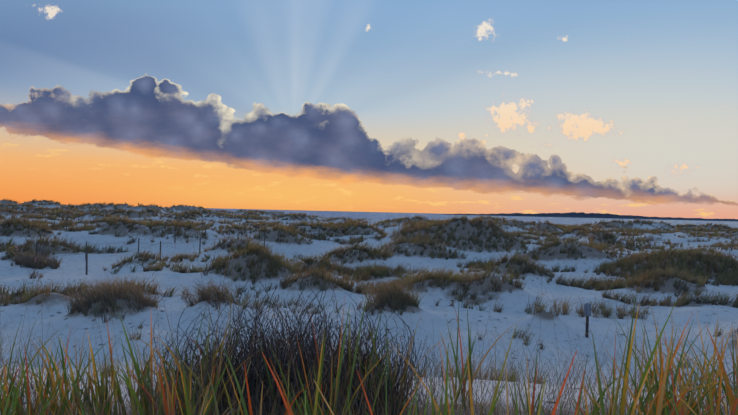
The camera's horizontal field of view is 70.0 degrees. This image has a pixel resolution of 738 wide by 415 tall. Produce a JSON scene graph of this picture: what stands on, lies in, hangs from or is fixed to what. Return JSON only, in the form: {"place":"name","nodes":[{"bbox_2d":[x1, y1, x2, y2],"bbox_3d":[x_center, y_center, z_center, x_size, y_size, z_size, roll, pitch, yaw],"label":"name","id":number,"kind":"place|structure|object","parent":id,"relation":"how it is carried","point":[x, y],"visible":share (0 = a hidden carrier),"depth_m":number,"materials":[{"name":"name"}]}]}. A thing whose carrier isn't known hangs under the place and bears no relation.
{"place":"outdoors","nodes":[
{"label":"outdoors","id":0,"kind":"place"},
{"bbox_2d":[0,200,737,414],"bbox_3d":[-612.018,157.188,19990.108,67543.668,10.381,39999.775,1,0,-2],"label":"dune","id":1,"kind":"structure","parent":0,"point":[72,267],"depth_m":20.03,"materials":[{"name":"white sand"}]},
{"bbox_2d":[5,217,398,274],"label":"fence posts","id":2,"kind":"object","parent":1,"relation":"on","point":[87,253],"visible":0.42,"depth_m":38.08,"materials":[{"name":"brown wood"}]},
{"bbox_2d":[0,199,737,383],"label":"dune grass tufts","id":3,"kind":"object","parent":1,"relation":"on","point":[392,293],"visible":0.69,"depth_m":31.32,"materials":[{"name":"green plant"}]},
{"bbox_2d":[584,303,590,337],"bbox_3d":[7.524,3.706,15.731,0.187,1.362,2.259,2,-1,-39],"label":"utility marker post","id":4,"kind":"object","parent":1,"relation":"on","point":[587,310],"visible":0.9,"depth_m":16.55,"materials":[{"name":"white"}]},
{"bbox_2d":[0,233,737,414],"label":"grass","id":5,"kind":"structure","parent":0,"point":[282,385],"depth_m":3.64,"materials":[{"name":"green plant"}]},
{"bbox_2d":[0,0,737,218],"label":"sky","id":6,"kind":"structure","parent":0,"point":[619,107],"materials":[{"name":"blue"}]},
{"bbox_2d":[67,205,737,227],"bbox_3d":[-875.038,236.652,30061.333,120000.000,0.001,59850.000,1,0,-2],"label":"sea water","id":7,"kind":"structure","parent":0,"point":[429,216],"depth_m":955.53,"materials":[{"name":"blue liquid"}]},
{"bbox_2d":[436,212,737,221],"bbox_3d":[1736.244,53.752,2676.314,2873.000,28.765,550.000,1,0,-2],"label":"shore land","id":8,"kind":"structure","parent":0,"point":[587,215],"depth_m":2581.58,"materials":[{"name":"grey"}]}
]}

